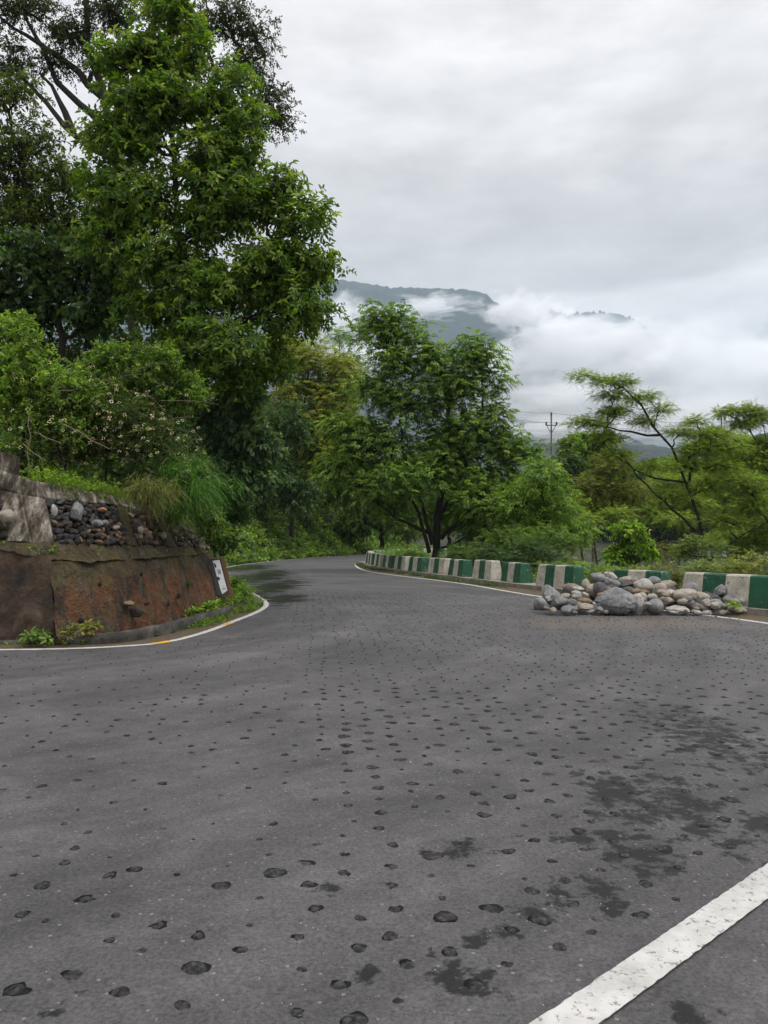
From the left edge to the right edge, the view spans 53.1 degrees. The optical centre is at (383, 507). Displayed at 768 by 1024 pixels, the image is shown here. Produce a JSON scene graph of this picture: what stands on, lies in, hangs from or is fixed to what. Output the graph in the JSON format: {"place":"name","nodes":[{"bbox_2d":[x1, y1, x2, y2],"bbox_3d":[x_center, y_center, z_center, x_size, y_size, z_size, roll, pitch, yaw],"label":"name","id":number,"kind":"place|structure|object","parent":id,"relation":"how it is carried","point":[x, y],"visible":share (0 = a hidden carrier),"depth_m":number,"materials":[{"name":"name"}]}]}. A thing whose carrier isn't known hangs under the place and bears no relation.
{"place":"outdoors","nodes":[
{"label":"outdoors","id":0,"kind":"place"},
{"bbox_2d":[0,606,262,648],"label":"verge","id":1,"kind":"structure","parent":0,"point":[183,633],"depth_m":11.53,"materials":[{"name":"soil"}]},
{"bbox_2d":[17,625,53,644],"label":"weed","id":2,"kind":"object","parent":1,"relation":"on","point":[35,635],"visible":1,"depth_m":10.70,"materials":[{"name":"green plant"}]},
{"bbox_2d":[56,621,80,639],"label":"weed","id":3,"kind":"object","parent":1,"relation":"on","point":[72,628],"visible":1,"depth_m":10.75,"materials":[{"name":"green plant"}]},
{"bbox_2d":[74,619,103,634],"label":"weed","id":4,"kind":"object","parent":1,"relation":"on","point":[87,627],"visible":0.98,"depth_m":10.94,"materials":[{"name":"green plant"}]},
{"bbox_2d":[182,596,264,629],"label":"verge weeds","id":5,"kind":"object","parent":1,"relation":"on","point":[249,607],"visible":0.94,"depth_m":14.75,"materials":[{"name":"green plant"}]},
{"bbox_2d":[1,267,590,459],"bbox_3d":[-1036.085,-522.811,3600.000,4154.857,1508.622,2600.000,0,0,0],"label":"mountain","id":6,"kind":"structure","parent":0,"point":[541,393],"depth_m":3245.77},
{"bbox_2d":[0,550,767,1023],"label":"road","id":7,"kind":"structure","parent":0,"point":[374,882],"depth_m":4.37,"materials":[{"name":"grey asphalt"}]},
{"bbox_2d":[0,556,327,649],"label":"edge line","id":8,"kind":"object","parent":7,"relation":"on","point":[266,603],"visible":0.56,"depth_m":12.01,"materials":[{"name":"paint"}]},
{"bbox_2d":[355,561,767,623],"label":"edge line","id":9,"kind":"object","parent":7,"relation":"on","point":[541,596],"visible":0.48,"depth_m":22.25,"materials":[{"name":"paint"}]},
{"bbox_2d":[565,605,577,612],"bbox_3d":[3.711,2.025,15.349,0.305,0.171,0.252,-2,0,7],"label":"rock","id":10,"kind":"object","parent":7,"relation":"on","point":[573,608],"visible":0.52,"depth_m":15.25,"materials":[{"name":"stone"}]},
{"bbox_2d":[550,594,565,608],"bbox_3d":[3.485,1.881,15.401,0.289,0.309,0.323,0,0,-20],"label":"rock","id":11,"kind":"object","parent":10,"relation":"on","point":[558,601],"visible":0.98,"depth_m":15.29,"materials":[{"name":"grey stone"}]},
{"bbox_2d":[462,612,763,626],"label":"rubble dust","id":12,"kind":"object","parent":7,"relation":"on","point":[585,620],"visible":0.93,"depth_m":14.58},
{"bbox_2d":[594,587,637,613],"bbox_3d":[4.628,1.853,15.393,0.776,0.547,0.774,7,-2,-17],"label":"rock","id":13,"kind":"object","parent":7,"relation":"on","point":[615,600],"visible":0.98,"depth_m":15.14,"materials":[{"name":"stone"}]},
{"bbox_2d":[529,863,767,1023],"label":"edge line","id":14,"kind":"object","parent":7,"relation":"on","point":[598,1000],"visible":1,"depth_m":2.75,"materials":[{"name":"paint"}]},
{"bbox_2d":[646,598,663,613],"bbox_3d":[5.398,1.971,15.346,0.361,0.321,0.377,0,0,-2],"label":"rock","id":15,"kind":"object","parent":7,"relation":"on","point":[656,606],"visible":0.98,"depth_m":15.21,"materials":[{"name":"grey stone"}]},
{"bbox_2d":[658,596,674,605],"bbox_3d":[5.790,1.914,15.754,0.330,0.209,0.275,-7,0,-2],"label":"rock","id":16,"kind":"object","parent":7,"relation":"on","point":[666,600],"visible":0.77,"depth_m":15.66,"materials":[{"name":"beige stone"}]},
{"bbox_2d":[648,593,657,600],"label":"rock","id":17,"kind":"object","parent":16,"relation":"on","point":[651,596],"visible":0.77,"depth_m":15.76,"materials":[{"name":"stone"}]},
{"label":"rock","id":18,"kind":"object","parent":17,"relation":"on","visible":0},
{"bbox_2d":[640,589,649,594],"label":"rock","id":19,"kind":"object","parent":18,"relation":"on","point":[646,591],"visible":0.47,"depth_m":15.89,"materials":[{"name":"stone"}]},
{"bbox_2d":[633,578,652,589],"bbox_3d":[5.418,1.620,16.093,0.416,0.283,0.389,2,0,6],"label":"rock","id":20,"kind":"object","parent":19,"relation":"on","point":[645,583],"visible":0.85,"depth_m":15.95,"materials":[{"name":"stone"}]},
{"bbox_2d":[665,605,689,614],"bbox_3d":[5.872,2.058,15.322,0.447,0.214,0.405,0,0,-34],"label":"rock","id":21,"kind":"object","parent":7,"relation":"on","point":[677,610],"visible":1,"depth_m":15.22,"materials":[{"name":"stone"}]},
{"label":"rock","id":22,"kind":"object","parent":7,"relation":"on","visible":0},
{"bbox_2d":[681,600,694,606],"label":"rock","id":23,"kind":"object","parent":22,"relation":"on","point":[692,602],"visible":0.41,"depth_m":15.60,"materials":[{"name":"stone"}]},
{"bbox_2d":[672,589,697,602],"bbox_3d":[6.180,1.825,15.801,0.522,0.321,0.514,2,0,9],"label":"rock","id":24,"kind":"object","parent":23,"relation":"on","point":[680,594],"visible":0.69,"depth_m":15.62,"materials":[{"name":"beige stone"}]},
{"bbox_2d":[0,339,767,631],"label":"ground","id":25,"kind":"structure","parent":0,"point":[600,546],"depth_m":81.98,"materials":[{"name":"green plant"}]},
{"bbox_2d":[0,308,93,474],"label":"flowering shrub","id":26,"kind":"object","parent":25,"relation":"on","point":[22,369],"visible":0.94,"depth_m":13.20,"materials":[{"name":"green plant"}]},
{"bbox_2d":[0,398,100,474],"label":"flowering shrub","id":27,"kind":"object","parent":25,"relation":"on","point":[6,447],"visible":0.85,"depth_m":13.12,"materials":[{"name":"green plant"}]},
{"bbox_2d":[0,63,119,419],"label":"olive tree","id":28,"kind":"object","parent":25,"relation":"on","point":[22,211],"visible":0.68,"depth_m":19.75,"materials":[{"name":"green plant"}]},
{"bbox_2d":[12,367,113,474],"bbox_3d":[-5.667,-1.269,13.659,1.705,2.486,1.135,0,0,0],"label":"flowering shrub","id":29,"kind":"object","parent":25,"relation":"on","point":[86,401],"visible":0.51,"depth_m":13.46,"materials":[{"name":"green plant"}]},
{"bbox_2d":[0,220,151,468],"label":"vine covered tree","id":30,"kind":"object","parent":25,"relation":"on","point":[46,273],"visible":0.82,"depth_m":18.54,"materials":[{"name":"green plant"}]},
{"bbox_2d":[0,172,212,471],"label":"shadowed tree","id":31,"kind":"object","parent":25,"relation":"on","point":[75,345],"visible":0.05,"depth_m":21.02,"materials":[{"name":"green plant"}]},
{"bbox_2d":[28,384,185,487],"bbox_3d":[-4.991,-0.908,13.956,2.968,2.659,1.540,0,0,0],"label":"flowering shrub","id":32,"kind":"object","parent":25,"relation":"on","point":[119,442],"visible":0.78,"depth_m":13.74,"materials":[{"name":"green plant"}]},
{"bbox_2d":[1,362,218,482],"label":"dead twigs","id":33,"kind":"object","parent":25,"relation":"on","point":[93,430],"visible":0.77,"depth_m":13.41,"materials":[{"name":"brown wood"}]},
{"bbox_2d":[0,453,231,645],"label":"retaining wall","id":34,"kind":"structure","parent":25,"relation":"on","point":[123,587],"depth_m":11.90,"materials":[{"name":"concrete"}]},
{"bbox_2d":[20,466,127,497],"bbox_3d":[-5.038,-0.365,12.723,0.451,0.575,2.304,0,0,24],"label":"herb carpet","id":35,"kind":"object","parent":34,"relation":"on","point":[46,475],"visible":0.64,"depth_m":12.51,"materials":[{"name":"green plant"}]},
{"bbox_2d":[0,478,213,555],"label":"wall top weeds","id":36,"kind":"object","parent":34,"relation":"on","point":[189,528],"depth_m":12.79,"materials":[{"name":"green plant"}]},
{"bbox_2d":[106,472,189,533],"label":"grass tussock","id":37,"kind":"object","parent":34,"relation":"on","point":[151,491],"depth_m":12.73,"materials":[{"name":"green plant"}]},
{"bbox_2d":[87,456,217,499],"bbox_3d":[-4.220,-0.539,14.086,2.394,0.851,1.127,0,0,0],"label":"flowering shrub","id":38,"kind":"object","parent":34,"relation":"on","point":[115,475],"visible":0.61,"depth_m":13.92,"materials":[{"name":"green plant"}]},
{"bbox_2d":[152,494,196,543],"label":"grass tussock","id":39,"kind":"object","parent":34,"relation":"on","point":[169,520],"depth_m":13.76,"materials":[{"name":"green plant"}]},
{"bbox_2d":[113,450,257,533],"bbox_3d":[-3.689,-0.275,13.985,2.364,1.679,2.329,0,0,-38],"label":"grass tussock","id":40,"kind":"object","parent":34,"relation":"on","point":[201,494],"depth_m":13.89,"materials":[{"name":"green plant"}]},
{"bbox_2d":[178,493,234,546],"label":"creeper","id":41,"kind":"object","parent":34,"relation":"attached to","point":[220,531],"visible":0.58,"depth_m":15.49,"materials":[{"name":"green plant"}]},
{"bbox_2d":[208,557,233,597],"bbox_3d":[-3.351,1.447,15.816,0.523,0.833,0.239,0,0,-12],"label":"marker sign","id":42,"kind":"object","parent":34,"relation":"attached to","point":[220,576],"visible":0.98,"depth_m":15.79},
{"bbox_2d":[0,605,232,644],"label":"drain kerb","id":43,"kind":"structure","parent":25,"relation":"on","point":[141,633],"depth_m":11.48,"materials":[{"name":"concrete"}]},
{"bbox_2d":[51,339,218,501],"bbox_3d":[-5.037,-1.344,15.266,3.401,4.004,1.527,0,0,0],"label":"flowering shrub","id":44,"kind":"object","parent":25,"relation":"on","point":[114,359],"visible":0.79,"depth_m":14.98,"materials":[{"name":"green plant"}]},
{"bbox_2d":[0,0,306,463],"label":"tall tree","id":45,"kind":"object","parent":25,"relation":"on","point":[110,10],"visible":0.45,"depth_m":24.89,"materials":[{"name":"green plant"}]},
{"bbox_2d":[107,405,209,507],"bbox_3d":[-4.369,0.141,15.028,2.084,4.281,1.181,0,0,0],"label":"flowering shrub","id":46,"kind":"object","parent":25,"relation":"on","point":[178,421],"visible":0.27,"depth_m":14.94,"materials":[{"name":"green plant"}]},
{"bbox_2d":[61,0,356,523],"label":"broadleaf tree","id":47,"kind":"object","parent":25,"relation":"on","point":[278,274],"visible":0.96,"depth_m":17.13,"materials":[{"name":"green plant"}]},
{"bbox_2d":[0,360,432,602],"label":"bank undergrowth","id":48,"kind":"object","parent":25,"relation":"on","point":[260,555],"visible":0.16,"depth_m":59.31,"materials":[{"name":"green plant"}]},
{"bbox_2d":[191,586,246,613],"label":"wall foot weeds","id":49,"kind":"object","parent":25,"relation":"on","point":[236,594],"depth_m":15.78,"materials":[{"name":"green plant"}]},
{"bbox_2d":[193,479,261,557],"bbox_3d":[-3.933,0.088,19.003,1.917,2.572,1.747,0,0,0],"label":"shaded shrub","id":50,"kind":"object","parent":25,"relation":"on","point":[243,509],"visible":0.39,"depth_m":18.72,"materials":[{"name":"green plant"}]},
{"bbox_2d":[182,365,292,503],"bbox_3d":[-3.538,-1.727,18.177,2.776,3.302,1.657,0,0,0],"label":"broadleaf shrub","id":51,"kind":"object","parent":25,"relation":"on","point":[235,427],"visible":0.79,"depth_m":17.87,"materials":[{"name":"green plant"}]},
{"bbox_2d":[205,398,326,522],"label":"tree","id":52,"kind":"object","parent":25,"relation":"on","point":[291,424],"visible":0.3,"depth_m":59.45,"materials":[{"name":"green plant"}]},
{"bbox_2d":[254,332,371,544],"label":"feathery tree","id":53,"kind":"object","parent":25,"relation":"on","point":[322,381],"visible":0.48,"depth_m":63.15,"materials":[{"name":"green plant"}]},
{"bbox_2d":[267,421,389,528],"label":"tree","id":54,"kind":"object","parent":25,"relation":"on","point":[334,500],"visible":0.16,"depth_m":71.14,"materials":[{"name":"green plant"}]},
{"bbox_2d":[315,326,367,423],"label":"slender tree","id":55,"kind":"object","parent":25,"relation":"on","point":[336,338],"visible":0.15,"depth_m":83.94,"materials":[{"name":"green plant"}]},
{"bbox_2d":[327,454,428,548],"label":"tree","id":56,"kind":"object","parent":25,"relation":"on","point":[352,530],"visible":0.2,"depth_m":78.92,"materials":[{"name":"green plant"}]},
{"bbox_2d":[367,545,432,559],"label":"tall grass","id":57,"kind":"structure","parent":25,"relation":"on","point":[389,552],"depth_m":52.38,"materials":[{"name":"green plant"}]},
{"bbox_2d":[386,543,430,557],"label":"roadside shrub","id":58,"kind":"object","parent":25,"relation":"on","point":[412,552],"visible":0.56,"depth_m":40.88,"materials":[{"name":"green plant"}]},
{"bbox_2d":[355,561,507,587],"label":"kerb weeds","id":59,"kind":"object","parent":25,"relation":"on","point":[360,564],"visible":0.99,"depth_m":29.33,"materials":[{"name":"green plant"}]},
{"bbox_2d":[306,298,589,561],"bbox_3d":[2.958,-3.165,36.519,13.324,13.504,6.745,0,0,0],"label":"pinnate tree","id":60,"kind":"object","parent":25,"relation":"on","point":[457,506],"visible":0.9,"depth_m":36.01,"materials":[{"name":"green plant"}]},
{"bbox_2d":[434,541,478,565],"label":"roadside shrub","id":61,"kind":"object","parent":25,"relation":"on","point":[449,553],"visible":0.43,"depth_m":32.81,"materials":[{"name":"green plant"}]},
{"bbox_2d":[381,443,540,544],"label":"tree","id":62,"kind":"object","parent":25,"relation":"on","point":[450,532],"visible":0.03,"depth_m":94.58,"materials":[{"name":"green plant"}]},
{"bbox_2d":[439,528,502,567],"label":"roadside shrub","id":63,"kind":"object","parent":25,"relation":"on","point":[482,540],"visible":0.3,"depth_m":34.79,"materials":[{"name":"green plant"}]},
{"bbox_2d":[465,542,513,566],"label":"roadside shrub","id":64,"kind":"object","parent":25,"relation":"on","point":[488,555],"visible":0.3,"depth_m":29.80,"materials":[{"name":"green plant"}]},
{"bbox_2d":[466,520,546,563],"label":"roadside shrub","id":65,"kind":"object","parent":25,"relation":"on","point":[505,541],"visible":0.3,"depth_m":30.91,"materials":[{"name":"green plant"}]},
{"bbox_2d":[492,536,570,582],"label":"roadside shrub","id":66,"kind":"object","parent":25,"relation":"on","point":[527,552],"visible":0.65,"depth_m":27.97,"materials":[{"name":"green plant"}]},
{"bbox_2d":[510,520,583,574],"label":"roadside shrub","id":67,"kind":"object","parent":25,"relation":"on","point":[562,541],"visible":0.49,"depth_m":29.84,"materials":[{"name":"green plant"}]},
{"bbox_2d":[485,451,613,557],"bbox_3d":[7.045,1.597,33.018,5.306,8.043,3.238,0,0,0],"label":"leafy tree","id":68,"kind":"object","parent":25,"relation":"on","point":[552,508],"visible":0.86,"depth_m":32.59,"materials":[{"name":"green plant"}]},
{"bbox_2d":[531,554,592,582],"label":"roadside shrub","id":69,"kind":"object","parent":25,"relation":"on","point":[561,563],"visible":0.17,"depth_m":26.97,"materials":[{"name":"green plant"}]},
{"bbox_2d":[357,562,767,622],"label":"verge","id":70,"kind":"structure","parent":25,"relation":"on","point":[736,615],"depth_m":22.34,"materials":[{"name":"soil"}]},
{"bbox_2d":[363,555,767,615],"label":"kerb","id":71,"kind":"structure","parent":25,"relation":"on","point":[750,610],"depth_m":24.41,"materials":[{"name":"concrete"}]},
{"bbox_2d":[394,556,410,569],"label":"parapet block","id":72,"kind":"structure","parent":71,"relation":"on","point":[401,562],"depth_m":34.95,"materials":[{"name":"white paint"}]},
{"bbox_2d":[408,557,428,571],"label":"parapet block","id":73,"kind":"structure","parent":71,"relation":"on","point":[419,564],"depth_m":32.71,"materials":[{"name":"green paint"}]},
{"bbox_2d":[428,558,449,573],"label":"parapet block","id":74,"kind":"structure","parent":71,"relation":"on","point":[439,565],"depth_m":30.74,"materials":[{"name":"white paint"}]},
{"bbox_2d":[448,559,472,576],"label":"parapet block","id":75,"kind":"structure","parent":71,"relation":"on","point":[461,567],"depth_m":28.27,"materials":[{"name":"green paint"}]},
{"bbox_2d":[472,560,501,579],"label":"parapet block","id":76,"kind":"structure","parent":71,"relation":"on","point":[487,569],"depth_m":26.24,"materials":[{"name":"white paint"}]},
{"bbox_2d":[500,562,532,582],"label":"parapet block","id":77,"kind":"structure","parent":71,"relation":"on","point":[516,572],"depth_m":24.20,"materials":[{"name":"green paint"}]},
{"bbox_2d":[535,564,584,587],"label":"parapet block","id":78,"kind":"structure","parent":71,"relation":"on","point":[553,575],"depth_m":21.84,"materials":[{"name":"white paint"}]},
{"bbox_2d":[614,569,670,580],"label":"parapet block","id":79,"kind":"structure","parent":71,"relation":"on","point":[647,574],"depth_m":18.48,"materials":[{"name":"green paint"}]},
{"bbox_2d":[682,572,767,608],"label":"parapet block","id":80,"kind":"structure","parent":71,"relation":"on","point":[752,590],"depth_m":15.63,"materials":[{"name":"white paint"}]},
{"bbox_2d":[550,451,600,563],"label":"valley tree","id":81,"kind":"object","parent":25,"relation":"on","point":[576,467],"visible":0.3,"depth_m":55.43,"materials":[{"name":"green plant"}]},
{"bbox_2d":[552,496,615,573],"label":"valley tree","id":82,"kind":"object","parent":25,"relation":"on","point":[588,505],"visible":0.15,"depth_m":45.69,"materials":[{"name":"green plant"}]},
{"bbox_2d":[553,429,636,583],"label":"valley tree","id":83,"kind":"object","parent":25,"relation":"on","point":[575,442],"visible":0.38,"depth_m":65.24,"materials":[{"name":"green plant"}]},
{"bbox_2d":[576,561,625,583],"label":"roadside shrub","id":84,"kind":"object","parent":25,"relation":"on","point":[587,575],"visible":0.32,"depth_m":25.83,"materials":[{"name":"green plant"}]},
{"bbox_2d":[575,504,639,569],"bbox_3d":[11.068,4.296,40.123,4.455,8.913,2.853,0,0,0],"label":"valley tree","id":85,"kind":"object","parent":25,"relation":"on","point":[600,517],"visible":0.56,"depth_m":39.72,"materials":[{"name":"green plant"}]},
{"bbox_2d":[566,445,659,567],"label":"valley tree","id":86,"kind":"object","parent":25,"relation":"on","point":[594,490],"visible":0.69,"depth_m":43.62,"materials":[{"name":"green plant"}]},
{"bbox_2d":[598,519,663,569],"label":"shrub","id":87,"kind":"object","parent":25,"relation":"on","point":[632,547],"visible":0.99,"depth_m":29.68,"materials":[{"name":"green plant"}]},
{"bbox_2d":[602,456,691,569],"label":"valley tree","id":88,"kind":"object","parent":25,"relation":"on","point":[642,475],"visible":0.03,"depth_m":88.75,"materials":[{"name":"green plant"}]},
{"bbox_2d":[594,473,708,569],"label":"valley tree","id":89,"kind":"object","parent":25,"relation":"on","point":[648,502],"visible":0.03,"depth_m":57.52,"materials":[{"name":"green plant"}]},
{"bbox_2d":[625,494,684,551],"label":"tree","id":90,"kind":"object","parent":25,"relation":"on","point":[656,535],"visible":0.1,"depth_m":165.22,"materials":[{"name":"green plant"}]},
{"bbox_2d":[558,367,767,568],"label":"feathery acacia","id":91,"kind":"object","parent":25,"relation":"on","point":[750,485],"visible":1,"depth_m":34.81,"materials":[{"name":"green plant"}]},
{"bbox_2d":[642,538,683,569],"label":"roadside shrub","id":92,"kind":"object","parent":25,"relation":"on","point":[665,554],"visible":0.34,"depth_m":32.83,"materials":[{"name":"green plant"}]},
{"bbox_2d":[644,558,707,589],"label":"roadside shrub","id":93,"kind":"object","parent":25,"relation":"on","point":[676,578],"visible":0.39,"depth_m":23.89,"materials":[{"name":"green plant"}]},
{"bbox_2d":[633,466,723,589],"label":"valley tree","id":94,"kind":"object","parent":25,"relation":"on","point":[647,511],"visible":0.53,"depth_m":49.48,"materials":[{"name":"green plant"}]},
{"bbox_2d":[666,533,728,567],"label":"roadside shrub","id":95,"kind":"object","parent":25,"relation":"on","point":[685,553],"visible":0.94,"depth_m":30.80,"materials":[{"name":"green plant"}]},
{"bbox_2d":[665,487,733,553],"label":"tree","id":96,"kind":"object","parent":25,"relation":"on","point":[672,536],"visible":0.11,"depth_m":157.83,"materials":[{"name":"green plant"}]},
{"bbox_2d":[656,430,753,563],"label":"valley tree","id":97,"kind":"object","parent":25,"relation":"on","point":[717,441],"visible":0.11,"depth_m":63.80,"materials":[{"name":"green plant"}]},
{"bbox_2d":[652,509,767,567],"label":"valley tree","id":98,"kind":"object","parent":25,"relation":"on","point":[679,521],"visible":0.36,"depth_m":41.70,"materials":[{"name":"green plant"}]},
{"bbox_2d":[678,554,747,587],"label":"roadside shrub","id":99,"kind":"object","parent":25,"relation":"on","point":[693,566],"visible":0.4,"depth_m":22.36,"materials":[{"name":"green plant"}]},
{"bbox_2d":[685,398,767,473],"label":"feathery acacia","id":100,"kind":"object","parent":25,"relation":"on","point":[754,416],"visible":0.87,"depth_m":43.67,"materials":[{"name":"green plant"}]},
{"bbox_2d":[692,462,767,564],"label":"valley tree","id":101,"kind":"object","parent":25,"relation":"on","point":[721,498],"visible":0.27,"depth_m":51.46,"materials":[{"name":"green plant"}]},
{"bbox_2d":[711,545,767,574],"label":"roadside shrub","id":102,"kind":"object","parent":25,"relation":"on","point":[754,567],"visible":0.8,"depth_m":21.37,"materials":[{"name":"green plant"}]},
{"bbox_2d":[717,491,767,572],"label":"valley tree","id":103,"kind":"object","parent":25,"relation":"on","point":[753,541],"visible":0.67,"depth_m":35.76,"materials":[{"name":"green plant"}]},
{"bbox_2d":[0,0,767,439],"label":"sky","id":104,"kind":"structure","parent":0,"point":[565,156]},
{"bbox_2d":[447,431,767,557],"bbox_3d":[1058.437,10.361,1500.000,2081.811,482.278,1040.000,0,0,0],"label":"foothill","id":105,"kind":"structure","parent":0,"point":[652,451],"depth_m":1463.05,"materials":[{"name":"green plant"}]},
{"bbox_2d":[516,305,702,447],"bbox_3d":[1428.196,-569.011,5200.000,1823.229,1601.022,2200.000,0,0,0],"label":"cloud","id":106,"kind":"structure","parent":0,"point":[600,342],"depth_m":4897.75,"materials":[{"name":"white"}]},
{"bbox_2d":[601,899,767,1023],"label":"road shoulder","id":107,"kind":"object","parent":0,"point":[683,994],"visible":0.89,"depth_m":2.58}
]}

